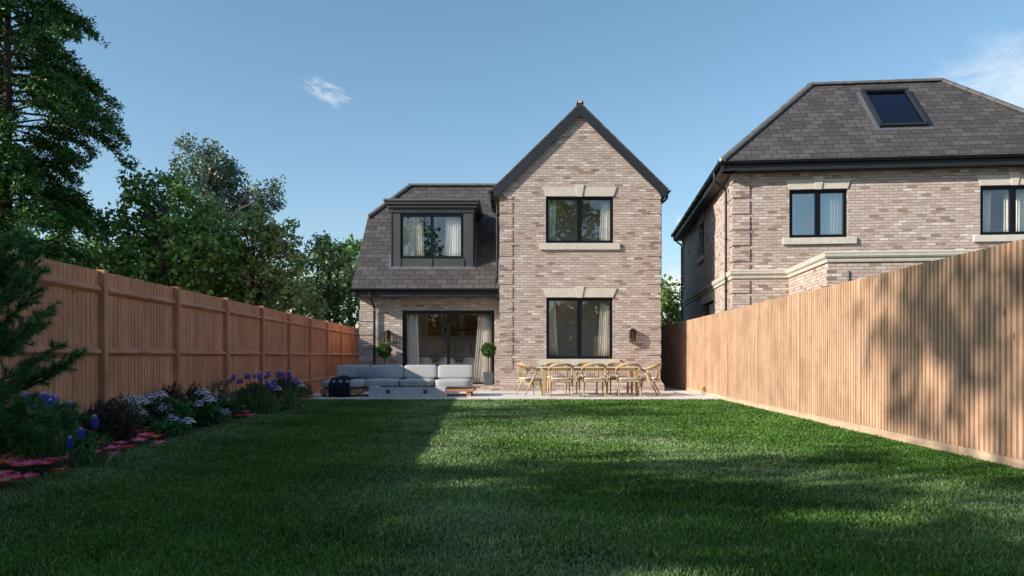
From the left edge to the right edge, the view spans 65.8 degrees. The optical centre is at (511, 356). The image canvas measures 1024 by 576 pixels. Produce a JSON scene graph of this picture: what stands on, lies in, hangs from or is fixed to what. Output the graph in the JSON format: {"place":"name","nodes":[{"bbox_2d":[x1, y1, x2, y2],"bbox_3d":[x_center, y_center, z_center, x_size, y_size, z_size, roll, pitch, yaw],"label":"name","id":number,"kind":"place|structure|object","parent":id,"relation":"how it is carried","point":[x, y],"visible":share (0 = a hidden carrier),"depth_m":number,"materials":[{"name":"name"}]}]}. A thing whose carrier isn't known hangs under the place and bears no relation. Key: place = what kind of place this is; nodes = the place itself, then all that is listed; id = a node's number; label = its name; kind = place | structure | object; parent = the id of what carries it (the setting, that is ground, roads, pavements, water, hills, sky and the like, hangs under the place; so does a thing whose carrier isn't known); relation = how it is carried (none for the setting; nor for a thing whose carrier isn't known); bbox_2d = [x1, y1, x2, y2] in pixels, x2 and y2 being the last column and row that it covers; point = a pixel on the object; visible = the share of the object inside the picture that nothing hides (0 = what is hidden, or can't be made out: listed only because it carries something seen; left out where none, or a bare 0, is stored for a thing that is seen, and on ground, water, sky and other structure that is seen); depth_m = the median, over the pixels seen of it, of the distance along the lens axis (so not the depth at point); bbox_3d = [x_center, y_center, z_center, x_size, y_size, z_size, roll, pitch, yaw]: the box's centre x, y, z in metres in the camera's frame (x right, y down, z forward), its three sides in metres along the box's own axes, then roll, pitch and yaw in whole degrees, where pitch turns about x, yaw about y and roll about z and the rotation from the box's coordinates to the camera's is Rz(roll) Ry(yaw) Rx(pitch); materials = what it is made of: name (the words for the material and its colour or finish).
{"place":"outdoors","nodes":[
{"label":"outdoors","id":0,"kind":"place"},
{"bbox_2d":[0,412,262,487],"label":"flower bed soil","id":1,"kind":"structure","parent":0,"point":[198,428],"depth_m":8.65,"materials":[{"name":"brown soil"}]},
{"bbox_2d":[0,452,73,491],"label":"daisy clump","id":2,"kind":"object","parent":1,"relation":"on","point":[8,476],"visible":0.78,"depth_m":7.04,"materials":[{"name":"pink plant"}]},
{"bbox_2d":[0,218,94,460],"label":"young pine","id":3,"kind":"object","parent":1,"relation":"on","point":[21,428],"visible":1,"depth_m":5.69,"materials":[{"name":"green plant"}]},
{"bbox_2d":[1,391,115,468],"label":"hyacinth clump","id":4,"kind":"object","parent":1,"relation":"on","point":[46,451],"visible":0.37,"depth_m":7.55,"materials":[{"name":"green plant"}]},
{"bbox_2d":[43,422,96,455],"bbox_3d":[-4.855,0.902,8.497,0.748,0.476,0.705,0,0,-13],"label":"leafy shrub","id":5,"kind":"object","parent":1,"relation":"on","point":[88,438],"visible":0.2,"depth_m":8.51,"materials":[{"name":"green plant"}]},
{"bbox_2d":[54,414,122,468],"bbox_3d":[-4.000,0.816,7.467,0.486,0.530,0.613,0,0,-11],"label":"hyacinth clump","id":6,"kind":"object","parent":1,"relation":"on","point":[81,457],"visible":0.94,"depth_m":7.43,"materials":[{"name":"green plant"}]},
{"bbox_2d":[74,432,115,451],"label":"leafy shrub","id":7,"kind":"object","parent":1,"relation":"on","point":[106,438],"visible":0.38,"depth_m":9.00,"materials":[{"name":"green plant"}]},
{"bbox_2d":[81,394,144,446],"bbox_3d":[-4.794,0.768,9.479,0.793,0.630,0.493,0,0,0],"label":"heather bush","id":8,"kind":"object","parent":1,"relation":"on","point":[122,419],"visible":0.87,"depth_m":9.39,"materials":[{"name":"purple plant"}]},
{"bbox_2d":[74,429,170,462],"bbox_3d":[-4.332,1.045,9.052,1.076,0.228,3.188,0,0,-18],"label":"daisy clump","id":9,"kind":"object","parent":1,"relation":"on","point":[140,439],"visible":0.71,"depth_m":8.93,"materials":[{"name":"pink plant"}]},
{"bbox_2d":[113,394,145,440],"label":"leafy shrub","id":10,"kind":"object","parent":1,"relation":"on","point":[131,402],"visible":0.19,"depth_m":10.12,"materials":[{"name":"green plant"}]},
{"bbox_2d":[118,393,195,432],"bbox_3d":[-4.870,0.828,10.854,1.026,0.668,1.228,0,0,-28],"label":"hydrangea shrub","id":11,"kind":"object","parent":1,"relation":"on","point":[157,407],"visible":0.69,"depth_m":10.89,"materials":[{"name":"green plant"}]},
{"bbox_2d":[141,419,195,437],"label":"leafy shrub","id":12,"kind":"object","parent":1,"relation":"on","point":[181,428],"visible":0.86,"depth_m":10.45,"materials":[{"name":"green plant"}]},
{"bbox_2d":[157,381,188,416],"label":"heather bush","id":13,"kind":"object","parent":1,"relation":"on","point":[174,392],"visible":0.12,"depth_m":11.58,"materials":[{"name":"green plant"}]},
{"bbox_2d":[151,388,219,426],"bbox_3d":[-5.125,0.813,11.957,0.982,0.658,1.318,0,0,27],"label":"hydrangea shrub","id":14,"kind":"object","parent":1,"relation":"on","point":[204,405],"visible":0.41,"depth_m":12.11,"materials":[{"name":"green plant"}]},
{"bbox_2d":[182,381,211,406],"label":"heather bush","id":15,"kind":"object","parent":1,"relation":"on","point":[190,391],"visible":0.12,"depth_m":12.52,"materials":[{"name":"green plant"}]},
{"bbox_2d":[191,410,232,425],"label":"leafy shrub","id":16,"kind":"object","parent":1,"relation":"on","point":[219,419],"visible":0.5,"depth_m":12.21,"materials":[{"name":"green plant"}]},
{"bbox_2d":[207,378,231,416],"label":"leafy shrub","id":17,"kind":"object","parent":1,"relation":"on","point":[218,387],"visible":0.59,"depth_m":13.55,"materials":[{"name":"green plant"}]},
{"bbox_2d":[209,393,245,418],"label":"hydrangea shrub","id":18,"kind":"object","parent":1,"relation":"on","point":[232,405],"visible":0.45,"depth_m":13.64,"materials":[{"name":"green plant"}]},
{"bbox_2d":[232,408,262,420],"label":"daisy clump","id":19,"kind":"object","parent":1,"relation":"on","point":[243,414],"visible":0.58,"depth_m":13.31,"materials":[{"name":"pink plant"}]},
{"bbox_2d":[236,381,273,411],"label":"heather bush","id":20,"kind":"object","parent":1,"relation":"on","point":[261,387],"visible":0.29,"depth_m":14.81,"materials":[{"name":"green plant"}]},
{"bbox_2d":[225,370,285,414],"bbox_3d":[-4.677,0.789,14.328,1.320,1.098,1.002,0,0,21],"label":"hyacinth clump","id":21,"kind":"object","parent":1,"relation":"on","point":[266,405],"visible":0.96,"depth_m":14.27,"materials":[{"name":"green plant"}]},
{"bbox_2d":[274,376,299,398],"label":"heather bush","id":22,"kind":"object","parent":1,"relation":"on","point":[288,383],"visible":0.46,"depth_m":18.15,"materials":[{"name":"green plant"}]},
{"bbox_2d":[271,370,311,409],"bbox_3d":[-4.471,0.673,15.619,1.103,0.816,0.778,0,0,0],"label":"hyacinth clump","id":23,"kind":"object","parent":1,"relation":"on","point":[291,402],"visible":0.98,"depth_m":15.54,"materials":[{"name":"green plant"}]},
{"bbox_2d":[299,383,313,395],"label":"leafy shrub","id":24,"kind":"object","parent":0,"point":[307,387],"visible":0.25,"depth_m":20.39,"materials":[{"name":"green plant"}]},
{"bbox_2d":[296,386,719,399],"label":"patio","id":25,"kind":"structure","parent":0,"point":[667,393],"depth_m":20.77,"materials":[{"name":"grey stone"}]},
{"bbox_2d":[320,365,475,396],"bbox_3d":[-2.922,0.629,20.725,3.906,0.802,1.550,0,0,0],"label":"corner sofa","id":26,"kind":"object","parent":25,"relation":"on","point":[455,378],"visible":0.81,"depth_m":21.10,"materials":[{"name":"grey fabric"}]},
{"bbox_2d":[328,375,360,396],"bbox_3d":[-4.283,0.760,20.281,0.660,0.542,0.944,0,0,0],"label":"throw blanket","id":27,"kind":"object","parent":26,"relation":"on","point":[337,388],"visible":1,"depth_m":19.91,"materials":[{"name":"blue fabric"}]},
{"bbox_2d":[357,367,370,378],"bbox_3d":[-3.881,0.445,20.950,0.441,0.329,0.247,0,0,-14],"label":"scatter cushion","id":28,"kind":"object","parent":26,"relation":"on","point":[362,372],"visible":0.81,"depth_m":20.85,"materials":[{"name":"grey fabric"}]},
{"bbox_2d":[367,368,381,378],"bbox_3d":[-3.625,0.470,20.860,0.441,0.330,0.247,0,0,17],"label":"scatter cushion","id":29,"kind":"object","parent":26,"relation":"on","point":[373,373],"visible":0.83,"depth_m":20.77,"materials":[{"name":"grey fabric"}]},
{"bbox_2d":[369,385,446,397],"bbox_3d":[-2.589,0.843,19.774,1.879,0.374,0.572,0,0,0],"label":"fire pit","id":30,"kind":"object","parent":25,"relation":"on","point":[418,391],"visible":1,"depth_m":19.50,"materials":[{"name":"concrete"}]},
{"bbox_2d":[480,341,496,384],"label":"potted topiary","id":31,"kind":"object","parent":25,"relation":"on","point":[490,352],"visible":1,"depth_m":23.66,"materials":[{"name":"green plant"}]},
{"bbox_2d":[350,100,670,390],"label":"brick house","id":32,"kind":"structure","parent":25,"relation":"on","point":[513,269],"depth_m":23.50,"materials":[{"name":"brown brick"}]},
{"bbox_2d":[376,343,392,364],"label":"potted topiary","id":33,"kind":"object","parent":32,"relation":"on","point":[385,351],"visible":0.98,"depth_m":23.84,"materials":[{"name":"green plant"}]},
{"bbox_2d":[384,330,390,341],"bbox_3d":[-3.807,-0.621,24.203,0.194,0.382,0.190,0,0,0],"label":"wall lantern","id":34,"kind":"object","parent":32,"relation":"attached to","point":[387,334],"depth_m":24.18,"materials":[{"name":"black metal"}]},
{"bbox_2d":[408,314,418,364],"bbox_3d":[-3.051,-0.238,24.639,0.390,2.164,0.087,0,0,0],"label":"curtain","id":35,"kind":"object","parent":32,"relation":"hanging from","point":[413,350],"visible":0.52,"depth_m":24.64,"materials":[{"name":"white fabric"}]},
{"bbox_2d":[403,217,424,255],"bbox_3d":[-3.057,-3.714,24.711,0.660,1.314,0.087,0,0,0],"label":"curtain","id":36,"kind":"object","parent":32,"relation":"hanging from","point":[413,237],"visible":0.98,"depth_m":24.71,"materials":[{"name":"white fabric"}]},
{"bbox_2d":[419,357,431,364],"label":"dining chair","id":37,"kind":"object","parent":32,"relation":"on","point":[425,361],"visible":0.27,"depth_m":25.45,"materials":[{"name":"white fabric"}]},
{"bbox_2d":[426,314,444,337],"bbox_3d":[-2.697,-1.073,27.858,0.616,0.840,0.445,0,0,0],"label":"wall cupboard","id":38,"kind":"object","parent":32,"relation":"attached to","point":[435,325],"depth_m":27.64,"materials":[{"name":"brown wood"}]},
{"bbox_2d":[438,357,455,365],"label":"dining chair","id":39,"kind":"object","parent":32,"relation":"on","point":[442,361],"visible":0.3,"depth_m":25.47,"materials":[{"name":"white fabric"}]},
{"bbox_2d":[419,338,476,366],"bbox_3d":[-2.100,0.108,27.727,2.893,1.485,0.715,0,0,0],"label":"kitchen worktop","id":40,"kind":"object","parent":32,"relation":"on","point":[460,348],"visible":0.33,"depth_m":28.04,"materials":[{"name":"stone"}]},
{"bbox_2d":[403,310,493,383],"bbox_3d":[-1.953,-0.277,24.410,2.826,2.263,0.120,0,0,0],"label":"sliding door","id":41,"kind":"structure","parent":32,"relation":"in","point":[405,312],"depth_m":24.35,"materials":[{"name":"black metal"}]},
{"bbox_2d":[444,217,460,255],"bbox_3d":[-1.829,-3.714,24.709,0.579,1.314,0.085,0,0,0],"label":"curtain","id":42,"kind":"object","parent":32,"relation":"hanging from","point":[453,238],"visible":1,"depth_m":24.71,"materials":[{"name":"white fabric"}]},
{"bbox_2d":[445,314,461,337],"bbox_3d":[-2.053,-1.073,27.858,0.597,0.840,0.445,0,0,0],"label":"wall cupboard","id":43,"kind":"object","parent":32,"relation":"attached to","point":[455,321],"depth_m":27.64,"materials":[{"name":"brown wood"}]},
{"bbox_2d":[444,329,476,330],"bbox_3d":[-1.708,-1.219,27.230,1.251,0.702,0.060,0,0,0],"label":"pendant lamp","id":44,"kind":"object","parent":32,"relation":"hanging from","point":[461,329],"visible":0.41,"depth_m":27.20,"materials":[{"name":"black metal"}]},
{"bbox_2d":[463,357,474,367],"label":"dining chair","id":45,"kind":"object","parent":32,"relation":"on","point":[468,360],"visible":0.28,"depth_m":25.45,"materials":[{"name":"white fabric"}]},
{"bbox_2d":[462,314,477,337],"bbox_3d":[-1.428,-1.073,27.858,0.616,0.840,0.445,0,0,0],"label":"wall cupboard","id":46,"kind":"object","parent":32,"relation":"attached to","point":[469,321],"depth_m":27.64,"materials":[{"name":"brown wood"}]},
{"bbox_2d":[472,314,491,381],"bbox_3d":[-0.935,-0.240,24.599,0.633,2.161,0.126,0,0,0],"label":"curtain","id":47,"kind":"object","parent":32,"relation":"hanging from","point":[484,331],"visible":0.81,"depth_m":24.60,"materials":[{"name":"beige fabric"}]},
{"bbox_2d":[549,200,555,239],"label":"curtain","id":48,"kind":"object","parent":32,"relation":"hanging from","point":[552,211],"visible":0.74,"depth_m":23.80,"materials":[{"name":"white fabric"}]},
{"bbox_2d":[549,301,557,355],"bbox_3d":[1.232,-0.832,23.800,0.344,1.769,0.088,0,0,0],"label":"curtain","id":49,"kind":"object","parent":32,"relation":"hanging from","point":[553,348],"visible":0.81,"depth_m":23.80,"materials":[{"name":"white fabric"}]},
{"bbox_2d":[546,197,612,242],"bbox_3d":[2.009,-4.051,23.592,2.010,1.387,0.076,0,0,0],"label":"window","id":50,"kind":"structure","parent":32,"relation":"in","point":[579,199],"depth_m":23.56,"materials":[{"name":"black metal"}]},
{"bbox_2d":[546,298,612,358],"bbox_3d":[2.006,-0.833,23.592,1.973,1.824,0.076,0,0,0],"label":"window","id":51,"kind":"structure","parent":32,"relation":"in","point":[579,300],"depth_m":23.56,"materials":[{"name":"black metal"}]},
{"bbox_2d":[597,301,608,355],"bbox_3d":[2.757,-0.833,23.799,0.430,1.765,0.101,0,0,0],"label":"curtain","id":52,"kind":"object","parent":32,"relation":"hanging from","point":[603,345],"visible":0.81,"depth_m":23.80,"materials":[{"name":"white fabric"}]},
{"bbox_2d":[599,200,609,239],"bbox_3d":[2.789,-4.051,23.800,0.367,1.328,0.102,0,0,0],"label":"curtain","id":53,"kind":"object","parent":32,"relation":"hanging from","point":[605,222],"visible":0.81,"depth_m":23.80,"materials":[{"name":"white fabric"}]},
{"bbox_2d":[629,328,635,341],"bbox_3d":[3.571,-0.621,23.403,0.194,0.410,0.190,0,0,0],"label":"wall lantern","id":54,"kind":"object","parent":32,"relation":"attached to","point":[631,332],"depth_m":23.46,"materials":[{"name":"black metal"}]},
{"bbox_2d":[516,363,542,395],"bbox_3d":[0.427,0.600,20.706,0.601,0.874,0.653,0,0,-24],"label":"garden chair","id":55,"kind":"object","parent":25,"relation":"on","point":[522,378],"visible":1,"depth_m":20.53,"materials":[{"name":"brown wood"}]},
{"bbox_2d":[545,362,567,393],"bbox_3d":[1.220,0.600,21.786,0.653,0.874,0.601,0,0,0],"label":"garden chair","id":56,"kind":"object","parent":25,"relation":"on","point":[547,382],"visible":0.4,"depth_m":21.84,"materials":[{"name":"brown wood"}]},
{"bbox_2d":[548,363,573,396],"bbox_3d":[1.246,0.600,20.124,0.653,0.874,0.601,0,0,-1],"label":"garden chair","id":57,"kind":"object","parent":25,"relation":"on","point":[561,379],"visible":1,"depth_m":19.93,"materials":[{"name":"brown wood"}]},
{"bbox_2d":[575,362,598,393],"bbox_3d":[2.070,0.600,21.786,0.653,0.874,0.601,0,0,0],"label":"garden chair","id":58,"kind":"object","parent":25,"relation":"on","point":[579,378],"visible":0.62,"depth_m":21.76,"materials":[{"name":"brown wood"}]},
{"bbox_2d":[540,367,639,395],"bbox_3d":[2.033,0.655,20.950,2.575,0.750,1.000,0,0,0],"label":"dining table","id":59,"kind":"object","parent":25,"relation":"on","point":[544,370],"visible":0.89,"depth_m":20.50,"materials":[{"name":"brown wood"}]},
{"bbox_2d":[581,363,606,396],"bbox_3d":[2.089,0.600,20.124,0.653,0.874,0.601,0,0,1],"label":"garden chair","id":60,"kind":"object","parent":25,"relation":"on","point":[594,379],"visible":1,"depth_m":19.93,"materials":[{"name":"brown wood"}]},
{"bbox_2d":[607,362,629,393],"bbox_3d":[2.920,0.600,21.786,0.653,0.874,0.601,0,0,0],"label":"garden chair","id":61,"kind":"object","parent":25,"relation":"on","point":[610,378],"visible":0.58,"depth_m":21.78,"materials":[{"name":"brown wood"}]},
{"bbox_2d":[615,363,641,396],"bbox_3d":[2.966,0.600,20.144,0.653,0.874,0.601,0,0,-2],"label":"garden chair","id":62,"kind":"object","parent":25,"relation":"on","point":[627,379],"visible":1,"depth_m":19.95,"materials":[{"name":"brown wood"}]},
{"bbox_2d":[638,363,661,395],"bbox_3d":[3.634,0.600,20.809,0.601,0.874,0.653,0,0,17],"label":"garden chair","id":63,"kind":"object","parent":25,"relation":"on","point":[650,379],"visible":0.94,"depth_m":20.57,"materials":[{"name":"brown wood"}]},
{"bbox_2d":[0,398,1023,575],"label":"grass","id":64,"kind":"structure","parent":0,"point":[586,487],"depth_m":5.68,"materials":[{"name":"green plant"}]},
{"bbox_2d":[0,0,1023,327],"label":"sky","id":65,"kind":"structure","parent":0,"point":[355,102],"materials":[{"name":"blue"}]},
{"label":"ground","id":66,"kind":"structure","parent":0,"visible":0},
{"bbox_2d":[13,220,123,272],"bbox_3d":[-19.137,-2.454,33.706,6.111,7.306,5.973,0,0,-25],"label":"leafy tree","id":67,"kind":"object","parent":66,"relation":"on","point":[86,244],"visible":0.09,"depth_m":33.30,"materials":[{"name":"green plant"}]},
{"bbox_2d":[0,0,141,268],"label":"conifer","id":68,"kind":"object","parent":66,"relation":"on","point":[56,87],"visible":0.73,"depth_m":26.95,"materials":[{"name":"green plant"}]},
{"bbox_2d":[84,167,256,303],"bbox_3d":[-13.027,-2.987,29.812,6.424,8.034,6.148,0,0,0],"label":"leafy tree","id":69,"kind":"object","parent":66,"relation":"on","point":[182,255],"visible":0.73,"depth_m":28.57,"materials":[{"name":"green plant"}]},
{"bbox_2d":[0,252,359,458],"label":"timber fence","id":70,"kind":"object","parent":66,"relation":"on","point":[137,337],"visible":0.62,"depth_m":11.82,"materials":[{"name":"brown wood"}]},
{"bbox_2d":[165,128,286,264],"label":"leafy tree","id":71,"kind":"object","parent":66,"relation":"on","point":[218,179],"visible":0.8,"depth_m":43.37,"materials":[{"name":"green plant"}]},
{"bbox_2d":[209,198,330,320],"bbox_3d":[-9.831,-2.522,31.747,5.139,7.396,5.510,0,0,0],"label":"leafy tree","id":72,"kind":"object","parent":66,"relation":"on","point":[271,285],"visible":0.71,"depth_m":30.39,"materials":[{"name":"green plant"}]},
{"bbox_2d":[201,266,340,322],"bbox_3d":[-12.866,-1.957,37.380,10.349,6.013,5.613,0,0,0],"label":"leafy tree","id":73,"kind":"object","parent":66,"relation":"on","point":[293,311],"visible":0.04,"depth_m":35.74,"materials":[{"name":"green plant"}]},
{"bbox_2d":[274,381,312,397],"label":"hydrangea shrub","id":74,"kind":"object","parent":66,"relation":"on","point":[305,390],"visible":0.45,"depth_m":19.55,"materials":[{"name":"green plant"}]},
{"bbox_2d":[299,393,317,401],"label":"daisy clump","id":75,"kind":"object","parent":66,"relation":"on","point":[315,396],"visible":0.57,"depth_m":18.74,"materials":[{"name":"pink plant"}]},
{"bbox_2d":[279,234,359,328],"bbox_3d":[-8.054,-2.016,35.048,4.013,6.205,4.660,0,0,0],"label":"leafy tree","id":76,"kind":"object","parent":66,"relation":"on","point":[330,286],"visible":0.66,"depth_m":33.98,"materials":[{"name":"green plant"}]},
{"bbox_2d":[304,230,347,277],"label":"leafy tree","id":77,"kind":"object","parent":66,"relation":"on","point":[319,240],"visible":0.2,"depth_m":47.85,"materials":[{"name":"green plant"}]},
{"bbox_2d":[334,234,362,327],"bbox_3d":[-7.265,-2.363,37.444,1.971,6.749,4.279,0,0,0],"label":"leafy tree","id":78,"kind":"object","parent":66,"relation":"on","point":[356,247],"visible":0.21,"depth_m":36.55,"materials":[{"name":"green plant"}]},
{"bbox_2d":[662,274,680,324],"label":"leafy tree","id":79,"kind":"object","parent":66,"relation":"on","point":[671,306],"visible":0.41,"depth_m":45.53,"materials":[{"name":"green plant"}]},
{"bbox_2d":[662,239,1023,469],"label":"batten fence","id":80,"kind":"object","parent":66,"relation":"on","point":[929,354],"visible":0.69,"depth_m":9.97,"materials":[{"name":"brown wood"}]},
{"bbox_2d":[671,78,1023,320],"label":"neighbour house","id":81,"kind":"structure","parent":66,"relation":"on","point":[910,170],"depth_m":20.86,"materials":[{"name":"brick"}]},
{"bbox_2d":[707,302,713,314],"bbox_3d":[6.521,-1.153,25.629,0.060,1.162,2.394,0,0,6],"label":"window","id":82,"kind":"structure","parent":81,"relation":"in","point":[710,307],"depth_m":26.06,"materials":[{"name":"glass"}]},
{"bbox_2d":[792,194,795,234],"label":"curtain","id":83,"kind":"object","parent":81,"relation":"hanging from","point":[793,217],"visible":0.49,"depth_m":21.14,"materials":[{"name":"white fabric"}]},
{"bbox_2d":[789,189,846,237],"bbox_3d":[8.050,-3.748,20.868,1.475,1.272,0.076,0,0,6],"label":"window","id":84,"kind":"structure","parent":81,"relation":"in","point":[816,193],"depth_m":20.83,"materials":[{"name":"black metal"}]},
{"bbox_2d":[820,193,841,234],"bbox_3d":[8.443,-3.748,20.957,0.592,1.172,0.084,0,0,5],"label":"curtain","id":85,"kind":"object","parent":81,"relation":"hanging from","point":[831,215],"visible":0.98,"depth_m":20.96,"materials":[{"name":"white fabric"}]},
{"bbox_2d":[983,190,990,231],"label":"curtain","id":86,"kind":"object","parent":81,"relation":"hanging from","point":[986,208],"visible":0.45,"depth_m":20.63,"materials":[{"name":"white fabric"}]},
{"bbox_2d":[980,185,1023,234],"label":"window","id":87,"kind":"structure","parent":81,"relation":"in","point":[1012,189],"depth_m":20.35,"materials":[{"name":"black metal"}]},
{"bbox_2d":[1004,189,1023,231],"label":"curtain","id":88,"kind":"object","parent":81,"relation":"hanging from","point":[1019,210],"visible":0.66,"depth_m":20.55,"materials":[{"name":"white fabric"}]}
]}

